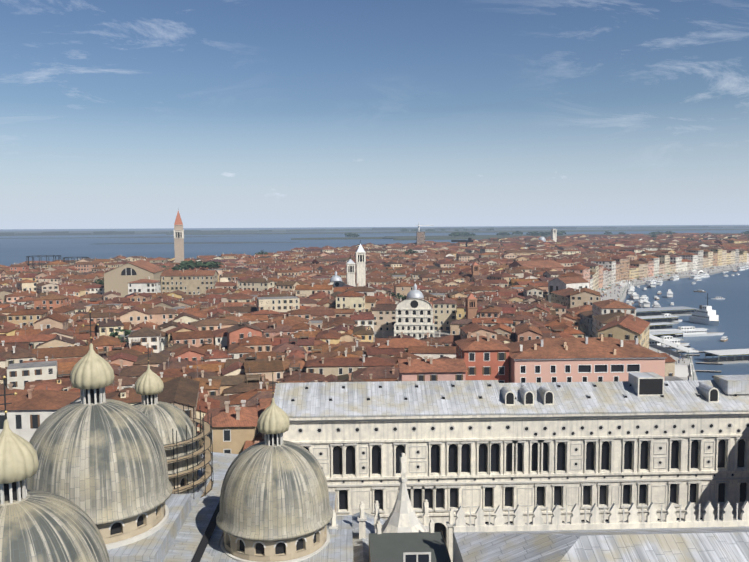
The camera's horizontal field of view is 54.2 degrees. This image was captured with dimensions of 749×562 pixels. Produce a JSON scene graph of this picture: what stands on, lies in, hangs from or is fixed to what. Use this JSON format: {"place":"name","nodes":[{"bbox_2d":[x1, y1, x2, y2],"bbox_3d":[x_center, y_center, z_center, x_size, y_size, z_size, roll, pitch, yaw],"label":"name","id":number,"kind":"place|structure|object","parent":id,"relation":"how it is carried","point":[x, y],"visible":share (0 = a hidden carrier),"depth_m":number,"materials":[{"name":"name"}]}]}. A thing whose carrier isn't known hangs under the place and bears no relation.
{"place":"outdoors","nodes":[
{"label":"outdoors","id":0,"kind":"place"},
{"bbox_2d":[103,259,164,296],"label":"church","id":1,"kind":"structure","parent":0,"point":[119,278],"depth_m":516.09,"materials":[{"name":"paint"}]},
{"bbox_2d":[128,276,160,293],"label":"white block by church","id":2,"kind":"structure","parent":0,"point":[145,285],"depth_m":493.13,"materials":[{"name":"paint"}]},
{"bbox_2d":[161,269,217,294],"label":"building","id":3,"kind":"structure","parent":0,"point":[191,282],"depth_m":543.85,"materials":[{"name":"beige paint"}]},
{"bbox_2d":[243,432,264,449],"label":"canonica brick","id":4,"kind":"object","parent":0,"point":[259,437],"visible":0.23,"depth_m":128.18,"materials":[{"name":"brick"}]},
{"bbox_2d":[0,226,733,235],"bbox_3d":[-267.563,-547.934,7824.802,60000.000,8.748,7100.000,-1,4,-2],"label":"islands","id":5,"kind":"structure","parent":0,"point":[278,230],"depth_m":7406.16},
{"bbox_2d":[0,226,748,235],"bbox_3d":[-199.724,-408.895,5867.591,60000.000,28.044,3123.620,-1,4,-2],"label":"shore tree belt","id":6,"kind":"object","parent":5,"relation":"on","point":[125,232],"visible":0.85,"depth_m":5989.93,"materials":[{"name":"grey"}]},
{"bbox_2d":[0,225,748,379],"bbox_3d":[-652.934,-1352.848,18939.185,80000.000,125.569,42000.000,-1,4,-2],"label":"lagoon water","id":7,"kind":"structure","parent":0,"point":[732,309],"depth_m":1632.38,"materials":[{"name":"blue liquid"}]},
{"bbox_2d":[0,237,161,238],"bbox_3d":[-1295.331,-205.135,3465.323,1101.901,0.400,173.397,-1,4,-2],"label":"barena","id":8,"kind":"object","parent":7,"relation":"on","point":[115,237],"visible":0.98,"depth_m":3465.33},
{"bbox_2d":[130,236,173,236],"bbox_3d":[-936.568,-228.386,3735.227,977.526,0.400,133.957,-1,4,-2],"label":"barena","id":9,"kind":"object","parent":7,"relation":"on","point":[151,236],"visible":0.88,"depth_m":3727.60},
{"bbox_2d":[105,242,293,243],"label":"barena","id":10,"kind":"object","parent":7,"relation":"on","point":[200,242],"visible":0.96,"depth_m":2323.56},
{"bbox_2d":[626,265,748,377],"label":"boats","id":11,"kind":"object","parent":7,"relation":"on","point":[656,318],"visible":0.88,"depth_m":405.29,"materials":[{"name":"paint"}]},
{"bbox_2d":[0,0,748,228],"label":"sky","id":12,"kind":"structure","parent":0,"point":[115,114],"materials":[{"name":"blue"}]},
{"bbox_2d":[397,356,467,380],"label":"pink house","id":13,"kind":"structure","parent":0,"point":[425,369],"depth_m":173.92,"materials":[{"name":"paint"}]},
{"bbox_2d":[166,229,748,234],"bbox_3d":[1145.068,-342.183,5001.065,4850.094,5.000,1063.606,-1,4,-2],"label":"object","id":14,"kind":"object","parent":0,"point":[471,231],"visible":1,"depth_m":4683.54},
{"bbox_2d":[455,332,510,382],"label":"red house","id":15,"kind":"structure","parent":0,"point":[486,358],"depth_m":181.66,"materials":[{"name":"paint"}]},
{"bbox_2d":[291,233,740,239],"bbox_3d":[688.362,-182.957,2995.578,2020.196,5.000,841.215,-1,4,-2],"label":"distant shoreline","id":16,"kind":"structure","parent":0,"point":[444,237],"depth_m":2792.95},
{"bbox_2d":[345,234,359,236],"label":"island tree","id":17,"kind":"object","parent":16,"relation":"on","point":[352,235],"visible":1,"depth_m":2879.99,"materials":[{"name":"green plant"}]},
{"bbox_2d":[448,232,462,236],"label":"island tree","id":18,"kind":"object","parent":16,"relation":"on","point":[454,234],"visible":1,"depth_m":2731.52,"materials":[{"name":"green plant"}]},
{"bbox_2d":[512,230,522,235],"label":"island tree","id":19,"kind":"object","parent":16,"relation":"on","point":[517,232],"visible":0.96,"depth_m":2989.65,"materials":[{"name":"green plant"}]},
{"bbox_2d":[374,269,736,337],"bbox_3d":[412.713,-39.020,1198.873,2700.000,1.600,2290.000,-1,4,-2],"label":"venice ground","id":20,"kind":"structure","parent":0,"point":[381,334],"depth_m":378.44,"materials":[{"name":"grey stone"}]},
{"bbox_2d":[0,383,80,441],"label":"building","id":21,"kind":"structure","parent":20,"relation":"on","point":[30,411],"depth_m":157.20,"materials":[{"name":"paint"}]},
{"bbox_2d":[26,255,60,268],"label":"gasometer","id":22,"kind":"object","parent":20,"relation":"on","point":[39,264],"visible":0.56,"depth_m":779.78,"materials":[{"name":"grey metal"}]},
{"bbox_2d":[63,257,88,263],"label":"gasometer","id":23,"kind":"object","parent":20,"relation":"on","point":[71,257],"visible":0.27,"depth_m":791.36,"materials":[{"name":"grey metal"}]},
{"bbox_2d":[95,279,103,285],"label":"pine tree","id":24,"kind":"object","parent":20,"relation":"on","point":[99,281],"visible":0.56,"depth_m":550.62,"materials":[{"name":"green plant"}]},
{"bbox_2d":[110,329,130,342],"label":"garden tree","id":25,"kind":"object","parent":20,"relation":"on","point":[127,332],"visible":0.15,"depth_m":272.27,"materials":[{"name":"green plant"}]},
{"bbox_2d":[173,211,183,262],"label":"bell tower","id":26,"kind":"structure","parent":20,"relation":"on","point":[178,230],"depth_m":835.41,"materials":[{"name":"brick"}]},
{"bbox_2d":[172,263,192,269],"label":"pine tree","id":27,"kind":"object","parent":20,"relation":"on","point":[183,266],"visible":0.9,"depth_m":679.33,"materials":[{"name":"green plant"}]},
{"bbox_2d":[180,260,205,269],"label":"pine tree","id":28,"kind":"object","parent":20,"relation":"on","point":[191,263],"visible":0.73,"depth_m":686.99,"materials":[{"name":"green plant"}]},
{"bbox_2d":[194,261,216,269],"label":"pine tree","id":29,"kind":"object","parent":20,"relation":"on","point":[206,266],"visible":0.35,"depth_m":694.16,"materials":[{"name":"green plant"}]},
{"bbox_2d":[204,261,223,268],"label":"pine tree","id":30,"kind":"object","parent":20,"relation":"on","point":[218,264],"visible":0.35,"depth_m":702.06,"materials":[{"name":"green plant"}]},
{"bbox_2d":[197,400,264,453],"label":"house","id":31,"kind":"structure","parent":20,"relation":"on","point":[234,429],"depth_m":128.19,"materials":[{"name":"beige paint"}]},
{"bbox_2d":[102,452,385,561],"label":"basilica roofs","id":32,"kind":"structure","parent":20,"relation":"on","point":[190,530],"depth_m":84.88,"materials":[{"name":"beige paint"}]},
{"bbox_2d":[0,376,109,561],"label":"dome","id":33,"kind":"structure","parent":32,"relation":"on","point":[38,526],"depth_m":56.39,"materials":[{"name":"beige paint"}]},
{"bbox_2d":[26,311,172,549],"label":"dome","id":34,"kind":"structure","parent":32,"relation":"on","point":[102,459],"depth_m":74.38,"materials":[{"name":"beige paint"}]},
{"bbox_2d":[132,343,202,493],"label":"dome","id":35,"kind":"structure","parent":32,"relation":"on","point":[165,418],"depth_m":98.01,"materials":[{"name":"beige paint"}]},
{"bbox_2d":[164,403,213,498],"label":"scaffolding","id":36,"kind":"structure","parent":32,"relation":"on","point":[202,436],"depth_m":98.24,"materials":[{"name":"brown wood"}]},
{"bbox_2d":[216,372,332,561],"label":"dome","id":37,"kind":"structure","parent":32,"relation":"on","point":[274,488],"depth_m":80.66,"materials":[{"name":"beige paint"}]},
{"bbox_2d":[369,532,450,561],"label":"porta carta block","id":38,"kind":"structure","parent":32,"relation":"on","point":[411,547],"depth_m":82.02,"materials":[{"name":"grey paint"}]},
{"bbox_2d":[328,271,344,286],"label":"church dome","id":39,"kind":"structure","parent":20,"relation":"on","point":[335,280],"depth_m":479.71,"materials":[{"name":"metal"}]},
{"bbox_2d":[346,255,355,286],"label":"bell tower","id":40,"kind":"structure","parent":20,"relation":"on","point":[350,271],"depth_m":466.76,"materials":[{"name":"stone"}]},
{"bbox_2d":[355,240,365,286],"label":"bell tower","id":41,"kind":"structure","parent":20,"relation":"on","point":[360,256],"depth_m":496.25,"materials":[{"name":"stone"}]},
{"bbox_2d":[0,232,748,444],"bbox_3d":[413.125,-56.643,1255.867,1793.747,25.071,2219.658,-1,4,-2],"label":"city houses","id":42,"kind":"structure","parent":20,"relation":"on","point":[246,327],"depth_m":344.96,"materials":[{"name":"tile"}]},
{"bbox_2d":[329,453,454,561],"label":"stone pinnacles","id":43,"kind":"object","parent":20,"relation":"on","point":[402,517],"visible":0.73,"depth_m":88.31,"materials":[{"name":"stone"}]},
{"bbox_2d":[389,292,405,298],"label":"pine tree","id":44,"kind":"object","parent":20,"relation":"on","point":[400,296],"visible":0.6,"depth_m":428.51,"materials":[{"name":"green plant"}]},
{"bbox_2d":[394,283,434,338],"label":"church","id":45,"kind":"structure","parent":20,"relation":"on","point":[414,314],"depth_m":331.51,"materials":[{"name":"stone"}]},
{"bbox_2d":[416,232,424,243],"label":"tower","id":46,"kind":"structure","parent":20,"relation":"on","point":[420,237],"depth_m":1445.15,"materials":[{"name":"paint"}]},
{"bbox_2d":[415,225,432,231],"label":"crane","id":47,"kind":"object","parent":20,"relation":"on","point":[421,225],"visible":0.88,"depth_m":1498.16,"materials":[{"name":"silver metal"}]},
{"bbox_2d":[451,238,473,246],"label":"crane","id":48,"kind":"object","parent":20,"relation":"on","point":[469,240],"visible":0.88,"depth_m":1252.59,"materials":[{"name":"grey metal"}]},
{"bbox_2d":[465,289,476,318],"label":"bell tower","id":49,"kind":"structure","parent":20,"relation":"on","point":[471,305],"depth_m":350.24,"materials":[{"name":"brick"}]},
{"bbox_2d":[471,259,479,274],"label":"bell tower","id":50,"kind":"structure","parent":20,"relation":"on","point":[475,268],"depth_m":560.42,"materials":[{"name":"orange brick"}]},
{"bbox_2d":[274,372,748,548],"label":"palace","id":51,"kind":"structure","parent":20,"relation":"on","point":[640,439],"depth_m":125.40,"materials":[{"name":"white stone"}]},
{"bbox_2d":[509,260,563,270],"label":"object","id":52,"kind":"object","parent":20,"relation":"on","point":[553,264],"visible":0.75,"depth_m":653.44,"materials":[{"name":"tile"}]},
{"bbox_2d":[551,228,556,241],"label":"bell tower","id":53,"kind":"structure","parent":20,"relation":"on","point":[554,234],"depth_m":1606.03,"materials":[{"name":"stone"}]},
{"bbox_2d":[548,276,588,301],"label":"building","id":54,"kind":"structure","parent":20,"relation":"on","point":[576,282],"depth_m":441.17,"materials":[{"name":"paint"}]},
{"bbox_2d":[504,334,666,382],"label":"building","id":55,"kind":"structure","parent":20,"relation":"on","point":[601,358],"depth_m":178.85,"materials":[{"name":"paint"}]},
{"bbox_2d":[453,500,748,561],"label":"palace wing","id":56,"kind":"structure","parent":20,"relation":"on","point":[708,537],"depth_m":72.09,"materials":[{"name":"white stone"}]},
{"bbox_2d":[551,246,748,348],"bbox_3d":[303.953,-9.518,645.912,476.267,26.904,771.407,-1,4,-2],"label":"waterfront buildings","id":57,"kind":"structure","parent":20,"relation":"on","point":[616,319],"depth_m":539.34,"materials":[{"name":"paint"}]},
{"bbox_2d":[665,376,682,380],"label":"bridge","id":58,"kind":"structure","parent":20,"relation":"on","point":[671,378],"depth_m":194.88,"materials":[{"name":"paint"}]},
{"bbox_2d":[596,262,748,379],"bbox_3d":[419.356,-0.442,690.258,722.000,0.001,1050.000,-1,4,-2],"label":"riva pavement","id":59,"kind":"structure","parent":0,"point":[674,355],"depth_m":601.54,"materials":[{"name":"stone"}]},
{"bbox_2d":[599,262,748,379],"bbox_3d":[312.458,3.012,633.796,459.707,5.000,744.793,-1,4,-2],"label":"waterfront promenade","id":60,"kind":"structure","parent":59,"relation":"on","point":[683,370],"depth_m":563.28,"materials":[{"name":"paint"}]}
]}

